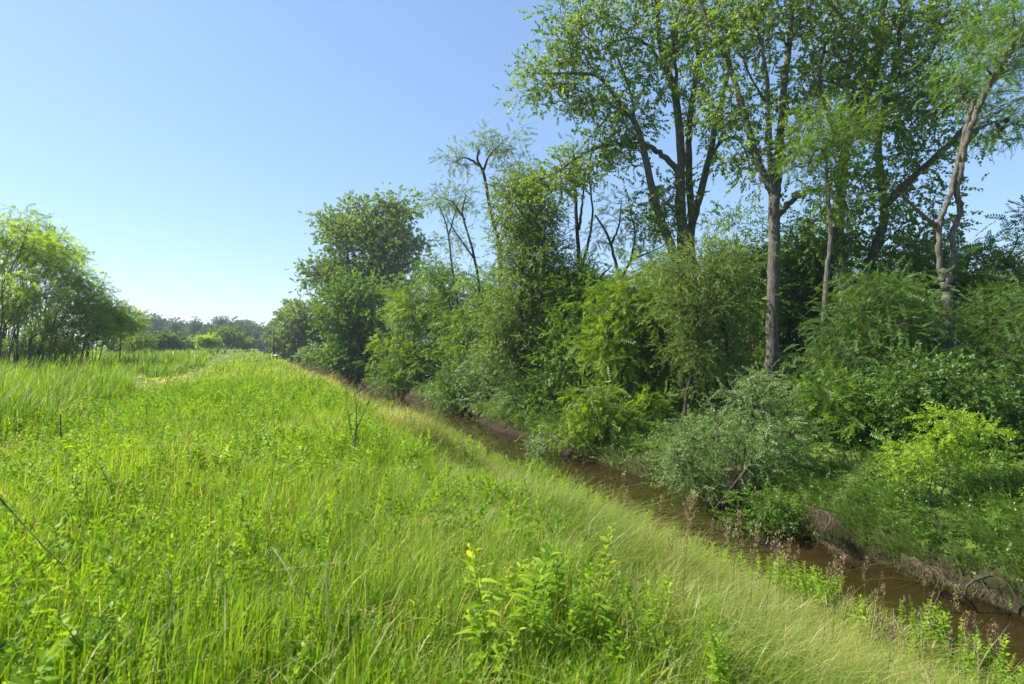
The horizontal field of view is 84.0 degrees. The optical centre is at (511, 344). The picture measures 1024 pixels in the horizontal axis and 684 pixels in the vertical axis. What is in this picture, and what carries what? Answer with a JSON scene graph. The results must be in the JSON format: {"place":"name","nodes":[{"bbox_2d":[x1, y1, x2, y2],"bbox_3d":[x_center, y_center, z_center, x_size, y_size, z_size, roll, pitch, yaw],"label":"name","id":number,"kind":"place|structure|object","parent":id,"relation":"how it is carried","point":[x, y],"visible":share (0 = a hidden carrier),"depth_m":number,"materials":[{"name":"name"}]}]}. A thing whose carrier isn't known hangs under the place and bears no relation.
{"place":"outdoors","nodes":[
{"label":"outdoors","id":0,"kind":"place"},
{"bbox_2d":[0,345,1023,683],"bbox_3d":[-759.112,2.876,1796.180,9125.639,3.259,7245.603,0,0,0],"label":"ground","id":1,"kind":"structure","parent":0,"point":[568,451],"depth_m":11.08,"materials":[{"name":"green plant"}]},
{"bbox_2d":[0,275,57,332],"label":"locust tree","id":2,"kind":"object","parent":1,"relation":"on","point":[8,313],"visible":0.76,"depth_m":35.73,"materials":[{"name":"green plant"}]},
{"bbox_2d":[0,220,60,285],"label":"locust tree","id":3,"kind":"object","parent":1,"relation":"on","point":[8,267],"visible":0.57,"depth_m":37.92,"materials":[{"name":"green plant"}]},
{"bbox_2d":[1,330,66,360],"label":"bush","id":4,"kind":"object","parent":1,"relation":"on","point":[22,343],"visible":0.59,"depth_m":38.35,"materials":[{"name":"green plant"}]},
{"bbox_2d":[0,203,69,360],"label":"locust tree","id":5,"kind":"object","parent":1,"relation":"on","point":[37,224],"visible":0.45,"depth_m":45.72,"materials":[{"name":"green plant"}]},
{"bbox_2d":[0,209,72,352],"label":"locust tree","id":6,"kind":"object","parent":1,"relation":"on","point":[24,239],"visible":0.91,"depth_m":37.81,"materials":[{"name":"green plant"}]},
{"bbox_2d":[0,266,77,368],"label":"locust tree","id":7,"kind":"object","parent":1,"relation":"on","point":[27,290],"visible":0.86,"depth_m":36.33,"materials":[{"name":"green plant"}]},
{"bbox_2d":[0,223,86,364],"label":"locust tree","id":8,"kind":"object","parent":1,"relation":"on","point":[58,260],"visible":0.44,"depth_m":39.80,"materials":[{"name":"green plant"}]},
{"bbox_2d":[0,239,103,351],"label":"locust tree","id":9,"kind":"object","parent":1,"relation":"on","point":[79,272],"visible":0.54,"depth_m":40.61,"materials":[{"name":"green plant"}]},
{"bbox_2d":[16,299,90,365],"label":"locust tree","id":10,"kind":"object","parent":1,"relation":"on","point":[45,332],"visible":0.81,"depth_m":38.13,"materials":[{"name":"green plant"}]},
{"bbox_2d":[20,225,95,361],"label":"locust tree","id":11,"kind":"object","parent":1,"relation":"on","point":[84,256],"visible":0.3,"depth_m":45.21,"materials":[{"name":"green plant"}]},
{"bbox_2d":[27,330,99,364],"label":"bush","id":12,"kind":"object","parent":1,"relation":"on","point":[70,348],"visible":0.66,"depth_m":39.79,"materials":[{"name":"green plant"}]},
{"bbox_2d":[31,250,119,364],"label":"locust tree","id":13,"kind":"object","parent":1,"relation":"on","point":[98,281],"visible":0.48,"depth_m":41.18,"materials":[{"name":"green plant"}]},
{"bbox_2d":[37,282,121,358],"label":"locust tree","id":14,"kind":"object","parent":1,"relation":"on","point":[78,299],"visible":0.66,"depth_m":40.32,"materials":[{"name":"green plant"}]},
{"bbox_2d":[59,310,130,361],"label":"tree","id":15,"kind":"object","parent":1,"relation":"on","point":[95,324],"visible":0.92,"depth_m":39.74,"materials":[{"name":"green plant"}]},
{"bbox_2d":[60,283,135,360],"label":"locust tree","id":16,"kind":"object","parent":1,"relation":"on","point":[111,306],"visible":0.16,"depth_m":43.17,"materials":[{"name":"green plant"}]},
{"bbox_2d":[63,293,140,361],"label":"locust tree","id":17,"kind":"object","parent":1,"relation":"on","point":[123,316],"visible":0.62,"depth_m":41.75,"materials":[{"name":"green plant"}]},
{"bbox_2d":[73,307,152,359],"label":"locust tree","id":18,"kind":"object","parent":1,"relation":"on","point":[128,331],"visible":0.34,"depth_m":44.47,"materials":[{"name":"green plant"}]},
{"bbox_2d":[0,347,235,439],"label":"reed bed","id":19,"kind":"object","parent":1,"relation":"on","point":[35,390],"visible":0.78,"depth_m":20.33,"materials":[{"name":"green plant"}]},
{"bbox_2d":[94,333,145,352],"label":"bush","id":20,"kind":"object","parent":1,"relation":"on","point":[113,348],"visible":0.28,"depth_m":87.77,"materials":[{"name":"green plant"}]},
{"bbox_2d":[106,300,150,358],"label":"young tree","id":21,"kind":"object","parent":1,"relation":"on","point":[135,320],"visible":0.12,"depth_m":48.05,"materials":[{"name":"green plant"}]},
{"bbox_2d":[115,331,159,355],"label":"bush","id":22,"kind":"object","parent":1,"relation":"on","point":[137,342],"visible":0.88,"depth_m":51.83,"materials":[{"name":"green plant"}]},
{"bbox_2d":[144,313,169,334],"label":"distant tree","id":23,"kind":"object","parent":1,"relation":"on","point":[160,323],"visible":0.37,"depth_m":242.23,"materials":[{"name":"green plant"}]},
{"bbox_2d":[140,327,187,353],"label":"bush","id":24,"kind":"object","parent":1,"relation":"on","point":[168,340],"visible":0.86,"depth_m":99.12,"materials":[{"name":"green plant"}]},
{"bbox_2d":[162,317,187,335],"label":"distant tree","id":25,"kind":"object","parent":1,"relation":"on","point":[174,327],"visible":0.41,"depth_m":217.71,"materials":[{"name":"green plant"}]},
{"bbox_2d":[174,333,199,352],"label":"bush","id":26,"kind":"object","parent":1,"relation":"on","point":[189,343],"visible":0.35,"depth_m":118.64,"materials":[{"name":"green plant"}]},
{"bbox_2d":[183,316,204,348],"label":"distant tree","id":27,"kind":"object","parent":1,"relation":"on","point":[192,326],"visible":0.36,"depth_m":237.91,"materials":[{"name":"green plant"}]},
{"bbox_2d":[191,332,224,351],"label":"bush","id":28,"kind":"object","parent":1,"relation":"on","point":[205,341],"visible":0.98,"depth_m":108.44,"materials":[{"name":"green plant"}]},
{"bbox_2d":[196,324,251,352],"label":"bush","id":29,"kind":"object","parent":1,"relation":"on","point":[229,339],"visible":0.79,"depth_m":124.37,"materials":[{"name":"green plant"}]},
{"bbox_2d":[232,335,258,351],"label":"bush","id":30,"kind":"object","parent":1,"relation":"on","point":[250,339],"visible":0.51,"depth_m":139.38,"materials":[{"name":"green plant"}]},
{"bbox_2d":[236,323,256,348],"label":"distant tree","id":31,"kind":"object","parent":1,"relation":"on","point":[248,329],"visible":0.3,"depth_m":217.27,"materials":[{"name":"green plant"}]},
{"bbox_2d":[251,322,264,349],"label":"distant tree","id":32,"kind":"object","parent":1,"relation":"on","point":[257,335],"visible":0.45,"depth_m":236.76,"materials":[{"name":"green plant"}]},
{"bbox_2d":[262,300,302,343],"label":"broadleaf tree","id":33,"kind":"object","parent":1,"relation":"on","point":[272,325],"visible":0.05,"depth_m":183.14,"materials":[{"name":"green plant"}]},
{"bbox_2d":[283,633,313,683],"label":"leafy weed","id":34,"kind":"object","parent":1,"relation":"on","point":[297,669],"visible":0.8,"depth_m":2.63,"materials":[{"name":"green plant"}]},
{"bbox_2d":[262,291,342,364],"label":"willow bush","id":35,"kind":"object","parent":1,"relation":"on","point":[291,341],"visible":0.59,"depth_m":107.62,"materials":[{"name":"green plant"}]},
{"bbox_2d":[290,339,329,373],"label":"elder shrub","id":36,"kind":"object","parent":1,"relation":"on","point":[304,360],"visible":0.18,"depth_m":73.94,"materials":[{"name":"green plant"}]},
{"bbox_2d":[346,384,375,457],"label":"dead sapling","id":37,"kind":"object","parent":1,"relation":"on","point":[354,441],"visible":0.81,"depth_m":7.22,"materials":[{"name":"grey plant"}]},
{"bbox_2d":[302,265,422,382],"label":"ivy covered tree","id":38,"kind":"object","parent":1,"relation":"on","point":[350,307],"visible":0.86,"depth_m":58.05,"materials":[{"name":"green plant"}]},
{"bbox_2d":[285,182,444,304],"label":"broadleaf tree","id":39,"kind":"object","parent":1,"relation":"on","point":[380,245],"visible":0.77,"depth_m":79.51,"materials":[{"name":"green plant"}]},
{"bbox_2d":[356,284,421,363],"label":"woodland tree","id":40,"kind":"object","parent":1,"relation":"on","point":[380,326],"visible":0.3,"depth_m":57.20,"materials":[{"name":"green plant"}]},
{"bbox_2d":[360,352,450,396],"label":"elder shrub","id":41,"kind":"object","parent":1,"relation":"on","point":[397,385],"visible":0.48,"depth_m":43.08,"materials":[{"name":"green plant"}]},
{"bbox_2d":[352,266,465,384],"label":"walnut tree","id":42,"kind":"object","parent":1,"relation":"on","point":[407,312],"visible":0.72,"depth_m":42.98,"materials":[{"name":"green plant"}]},
{"bbox_2d":[424,599,442,664],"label":"leafy weed","id":43,"kind":"object","parent":1,"relation":"on","point":[432,630],"visible":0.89,"depth_m":2.92,"materials":[{"name":"green plant"}]},
{"bbox_2d":[418,181,469,379],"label":"slender tree","id":44,"kind":"object","parent":1,"relation":"on","point":[450,242],"visible":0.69,"depth_m":39.94,"materials":[{"name":"green plant"}]},
{"bbox_2d":[409,248,484,380],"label":"broadleaf tree","id":45,"kind":"object","parent":1,"relation":"on","point":[433,274],"visible":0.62,"depth_m":40.47,"materials":[{"name":"green plant"}]},
{"bbox_2d":[417,174,486,377],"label":"slender tree","id":46,"kind":"object","parent":1,"relation":"on","point":[454,207],"visible":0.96,"depth_m":37.93,"materials":[{"name":"green plant"}]},
{"bbox_2d":[421,355,501,414],"bbox_3d":[-2.596,2.600,31.841,4.845,4.141,3.587,0,0,0],"label":"elder shrub","id":47,"kind":"object","parent":1,"relation":"on","point":[442,384],"visible":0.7,"depth_m":31.57,"materials":[{"name":"green plant"}]},
{"bbox_2d":[418,263,507,392],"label":"walnut tree","id":48,"kind":"object","parent":1,"relation":"on","point":[462,335],"visible":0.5,"depth_m":36.58,"materials":[{"name":"green plant"}]},
{"bbox_2d":[448,429,481,466],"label":"young shrub","id":49,"kind":"object","parent":1,"relation":"on","point":[464,455],"visible":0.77,"depth_m":11.79,"materials":[{"name":"green plant"}]},
{"bbox_2d":[0,348,947,683],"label":"meadow grass","id":50,"kind":"structure","parent":1,"relation":"on","point":[386,610],"depth_m":3.56,"materials":[{"name":"green plant"}]},
{"bbox_2d":[0,498,62,564],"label":"dry twig","id":51,"kind":"object","parent":50,"relation":"on","point":[13,513],"visible":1,"depth_m":2.84,"materials":[{"name":"brown plant"}]},
{"bbox_2d":[426,116,539,377],"bbox_3d":[-1.631,-5.128,33.037,6.615,15.688,4.005,0,0,0],"label":"slender tree","id":52,"kind":"object","parent":1,"relation":"on","point":[497,149],"visible":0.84,"depth_m":32.91,"materials":[{"name":"green plant"}]},
{"bbox_2d":[443,329,531,412],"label":"broadleaf tree","id":53,"kind":"object","parent":1,"relation":"on","point":[471,374],"visible":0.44,"depth_m":30.43,"materials":[{"name":"green plant"}]},
{"bbox_2d":[489,626,524,683],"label":"leafy weed","id":54,"kind":"object","parent":1,"relation":"on","point":[514,647],"visible":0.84,"depth_m":2.70,"materials":[{"name":"green plant"}]},
{"bbox_2d":[0,374,1023,683],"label":"meadow weeds","id":55,"kind":"object","parent":1,"relation":"on","point":[152,398],"visible":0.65,"depth_m":5.06,"materials":[{"name":"green plant"}]},
{"bbox_2d":[482,366,553,423],"bbox_3d":[0.470,2.451,25.913,3.943,2.938,3.498,0,0,27],"label":"elder shrub","id":56,"kind":"object","parent":1,"relation":"on","point":[504,401],"visible":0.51,"depth_m":25.77,"materials":[{"name":"green plant"}]},
{"bbox_2d":[455,158,596,394],"bbox_3d":[0.647,-2.943,26.963,6.840,12.068,6.241,0,0,0],"label":"columnar tree","id":57,"kind":"object","parent":1,"relation":"on","point":[530,268],"visible":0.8,"depth_m":26.22,"materials":[{"name":"green plant"}]},
{"bbox_2d":[518,433,553,477],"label":"young shrub","id":58,"kind":"object","parent":1,"relation":"on","point":[536,448],"visible":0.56,"depth_m":15.51,"materials":[{"name":"green plant"}]},
{"bbox_2d":[56,358,1023,683],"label":"grass seed heads","id":59,"kind":"object","parent":1,"relation":"on","point":[588,496],"depth_m":8.67,"materials":[{"name":"plant"}]},
{"bbox_2d":[501,321,623,421],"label":"broadleaf tree","id":60,"kind":"object","parent":1,"relation":"on","point":[571,379],"visible":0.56,"depth_m":24.46,"materials":[{"name":"green plant"}]},
{"bbox_2d":[527,248,613,394],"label":"broadleaf tree","id":61,"kind":"object","parent":1,"relation":"on","point":[582,281],"visible":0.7,"depth_m":24.91,"materials":[{"name":"green plant"}]},
{"bbox_2d":[545,126,612,277],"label":"slender tree","id":62,"kind":"object","parent":1,"relation":"on","point":[577,227],"visible":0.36,"depth_m":26.95,"materials":[{"name":"green plant"}]},
{"bbox_2d":[516,364,683,460],"bbox_3d":[2.897,2.296,19.089,5.742,3.425,3.611,0,0,0],"label":"sumac shrub","id":63,"kind":"object","parent":1,"relation":"on","point":[600,417],"visible":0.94,"depth_m":18.94,"materials":[{"name":"green plant"}]},
{"bbox_2d":[557,248,676,413],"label":"ailanthus tree","id":64,"kind":"object","parent":1,"relation":"on","point":[618,347],"visible":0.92,"depth_m":20.47,"materials":[{"name":"green plant"}]},
{"bbox_2d":[577,182,663,398],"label":"slender tree","id":65,"kind":"object","parent":1,"relation":"on","point":[613,239],"visible":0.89,"depth_m":23.96,"materials":[{"name":"green plant"}]},
{"bbox_2d":[492,0,776,394],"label":"cottonwood tree","id":66,"kind":"object","parent":1,"relation":"on","point":[682,177],"visible":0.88,"depth_m":23.70,"materials":[{"name":"green plant"}]},
{"bbox_2d":[255,349,1023,683],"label":"slope grass","id":67,"kind":"structure","parent":1,"relation":"on","point":[855,665],"depth_m":4.75,"materials":[{"name":"green plant"}]},
{"bbox_2d":[616,260,720,408],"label":"broadleaf tree","id":68,"kind":"object","parent":1,"relation":"on","point":[643,379],"visible":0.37,"depth_m":20.98,"materials":[{"name":"green plant"}]},
{"bbox_2d":[353,348,1023,608],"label":"undergrowth","id":69,"kind":"object","parent":1,"relation":"on","point":[999,454],"visible":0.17,"depth_m":12.28,"materials":[{"name":"green plant"}]},
{"bbox_2d":[682,489,698,622],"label":"seed stalk","id":70,"kind":"object","parent":1,"relation":"on","point":[693,513],"visible":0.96,"depth_m":3.78,"materials":[{"name":"plant"}]},
{"bbox_2d":[631,220,787,422],"bbox_3d":[6.179,-0.700,18.723,4.913,6.806,4.861,0,0,0],"label":"crabapple tree","id":71,"kind":"object","parent":1,"relation":"on","point":[725,271],"visible":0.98,"depth_m":17.97,"materials":[{"name":"green plant"}]},
{"bbox_2d":[722,637,737,683],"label":"leafy weed","id":72,"kind":"object","parent":1,"relation":"on","point":[728,651],"visible":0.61,"depth_m":2.97,"materials":[{"name":"green plant"}]},
{"bbox_2d":[641,356,831,511],"bbox_3d":[5.189,2.033,13.156,4.110,3.572,2.882,0,0,-10],"label":"silvery shrub","id":73,"kind":"object","parent":1,"relation":"on","point":[705,442],"visible":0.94,"depth_m":13.00,"materials":[{"name":"green plant"}]},
{"bbox_2d":[710,464,749,515],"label":"dead branch","id":74,"kind":"object","parent":73,"relation":"attached to","point":[736,481],"visible":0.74,"depth_m":12.28,"materials":[{"name":"grey wood"}]},
{"bbox_2d":[711,460,761,505],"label":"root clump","id":75,"kind":"object","parent":1,"relation":"on","point":[735,475],"visible":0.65,"depth_m":12.68,"materials":[{"name":"plant"}]},
{"bbox_2d":[697,194,800,380],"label":"woodland tree","id":76,"kind":"object","parent":1,"relation":"on","point":[737,214],"visible":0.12,"depth_m":26.82,"materials":[{"name":"green plant"}]},
{"bbox_2d":[695,216,802,371],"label":"woodland tree","id":77,"kind":"object","parent":1,"relation":"on","point":[716,285],"visible":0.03,"depth_m":28.99,"materials":[{"name":"green plant"}]},
{"bbox_2d":[708,236,799,391],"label":"broadleaf tree","id":78,"kind":"object","parent":1,"relation":"on","point":[761,302],"visible":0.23,"depth_m":21.48,"materials":[{"name":"green plant"}]},
{"bbox_2d":[749,523,767,625],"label":"seed stalk","id":79,"kind":"object","parent":1,"relation":"on","point":[758,535],"visible":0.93,"depth_m":3.90,"materials":[{"name":"plant"}]},
{"bbox_2d":[636,0,887,397],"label":"cottonwood tree","id":80,"kind":"object","parent":1,"relation":"on","point":[753,15],"visible":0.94,"depth_m":20.34,"materials":[{"name":"green plant"}]},
{"bbox_2d":[709,473,823,541],"bbox_3d":[5.169,3.446,11.658,2.135,1.656,1.898,0,0,22],"label":"elder shrub","id":81,"kind":"object","parent":1,"relation":"on","point":[776,512],"visible":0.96,"depth_m":11.41,"materials":[{"name":"green plant"}]},
{"bbox_2d":[764,529,784,630],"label":"seed stalk","id":82,"kind":"object","parent":1,"relation":"on","point":[774,541],"visible":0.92,"depth_m":4.30,"materials":[{"name":"plant"}]},
{"bbox_2d":[717,212,871,384],"bbox_3d":[11.416,-1.667,22.944,6.791,7.209,5.425,0,0,0],"label":"broadleaf tree","id":83,"kind":"object","parent":1,"relation":"on","point":[808,286],"visible":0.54,"depth_m":22.47,"materials":[{"name":"green plant"}]},
{"bbox_2d":[754,198,855,367],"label":"woodland tree","id":84,"kind":"object","parent":1,"relation":"on","point":[762,219],"visible":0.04,"depth_m":28.44,"materials":[{"name":"green plant"}]},
{"bbox_2d":[801,503,851,536],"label":"root clump","id":85,"kind":"object","parent":1,"relation":"on","point":[825,518],"visible":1,"depth_m":10.46,"materials":[{"name":"plant"}]},
{"bbox_2d":[756,70,906,384],"bbox_3d":[9.737,-3.022,17.317,4.282,10.325,3.404,0,0,0],"label":"locust tree","id":86,"kind":"object","parent":1,"relation":"on","point":[854,127],"visible":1,"depth_m":17.27,"materials":[{"name":"green plant"}]},
{"bbox_2d":[815,537,859,567],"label":"root clump","id":87,"kind":"object","parent":1,"relation":"on","point":[834,549],"visible":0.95,"depth_m":9.88,"materials":[{"name":"plant"}]},
{"bbox_2d":[772,359,906,452],"bbox_3d":[8.199,1.560,14.517,3.120,2.448,3.250,0,0,-39],"label":"elder shrub","id":88,"kind":"object","parent":1,"relation":"on","point":[822,399],"visible":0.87,"depth_m":14.13,"materials":[{"name":"green plant"}]},
{"bbox_2d":[780,204,914,367],"bbox_3d":[16.559,-2.762,28.593,7.036,9.443,6.973,0,0,31],"label":"woodland tree","id":89,"kind":"object","parent":1,"relation":"on","point":[818,235],"visible":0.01,"depth_m":28.62,"materials":[{"name":"green plant"}]},
{"bbox_2d":[770,255,986,413],"bbox_3d":[9.953,-0.106,15.331,5.314,4.719,4.395,0,0,0],"label":"walnut tree","id":90,"kind":"object","parent":1,"relation":"on","point":[888,320],"visible":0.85,"depth_m":15.15,"materials":[{"name":"green plant"}]},
{"bbox_2d":[762,0,1023,373],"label":"cottonwood tree","id":91,"kind":"object","parent":1,"relation":"on","point":[881,31],"visible":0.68,"depth_m":20.46,"materials":[{"name":"green plant"}]},
{"bbox_2d":[846,402,945,449],"bbox_3d":[9.405,1.838,13.862,2.532,1.797,3.118,0,0,0],"label":"elder shrub","id":92,"kind":"object","parent":1,"relation":"on","point":[901,425],"visible":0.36,"depth_m":13.38,"materials":[{"name":"green plant"}]},
{"bbox_2d":[853,220,996,365],"bbox_3d":[17.673,-1.609,23.967,6.379,7.051,5.253,0,0,0],"label":"broadleaf tree","id":93,"kind":"object","parent":1,"relation":"on","point":[929,235],"visible":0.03,"depth_m":23.83,"materials":[{"name":"green plant"}]},
{"bbox_2d":[893,552,967,597],"bbox_3d":[6.335,3.515,8.644,0.462,0.392,1.416,0,0,0],"label":"root clump","id":94,"kind":"object","parent":1,"relation":"on","point":[919,565],"visible":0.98,"depth_m":8.64,"materials":[{"name":"plant"}]},
{"bbox_2d":[853,337,1023,448],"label":"elder shrub","id":95,"kind":"object","parent":1,"relation":"on","point":[944,386],"visible":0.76,"depth_m":12.53,"materials":[{"name":"green plant"}]},
{"bbox_2d":[871,195,1023,371],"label":"ash tree","id":96,"kind":"object","parent":1,"relation":"on","point":[971,279],"visible":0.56,"depth_m":19.48,"materials":[{"name":"green plant"}]},
{"bbox_2d":[874,399,1020,507],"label":"box elder sapling","id":97,"kind":"object","parent":1,"relation":"on","point":[969,434],"visible":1,"depth_m":10.34,"materials":[{"name":"green plant"}]},
{"bbox_2d":[890,0,1023,364],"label":"locust tree","id":98,"kind":"object","parent":1,"relation":"on","point":[1013,40],"visible":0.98,"depth_m":14.94,"materials":[{"name":"green plant"}]},
{"bbox_2d":[909,259,1023,422],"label":"walnut tree","id":99,"kind":"object","parent":1,"relation":"on","point":[1004,349],"visible":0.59,"depth_m":14.33,"materials":[{"name":"green plant"}]},
{"bbox_2d":[950,572,1018,610],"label":"root clump","id":100,"kind":"object","parent":1,"relation":"on","point":[985,592],"visible":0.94,"depth_m":8.16,"materials":[{"name":"plant"}]},
{"bbox_2d":[951,362,1023,461],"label":"elder shrub","id":101,"kind":"object","parent":1,"relation":"on","point":[1020,420],"visible":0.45,"depth_m":12.04,"materials":[{"name":"green plant"}]},
{"bbox_2d":[987,621,1004,683],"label":"seed stalk","id":102,"kind":"object","parent":1,"relation":"on","point":[995,626],"visible":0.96,"depth_m":4.34,"materials":[{"name":"plant"}]},
{"bbox_2d":[0,0,1023,344],"label":"sky","id":103,"kind":"structure","parent":0,"point":[181,142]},
{"bbox_2d":[278,358,1023,682],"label":"creek water","id":104,"kind":"structure","parent":0,"point":[812,554],"depth_m":10.82,"materials":[{"name":"brown liquid"}]},
{"bbox_2d":[925,574,993,611],"bbox_3d":[6.424,3.627,8.200,1.008,0.665,0.073,0,0,1],"label":"driftwood","id":105,"kind":"object","parent":104,"relation":"in","point":[971,583],"visible":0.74,"depth_m":8.19,"materials":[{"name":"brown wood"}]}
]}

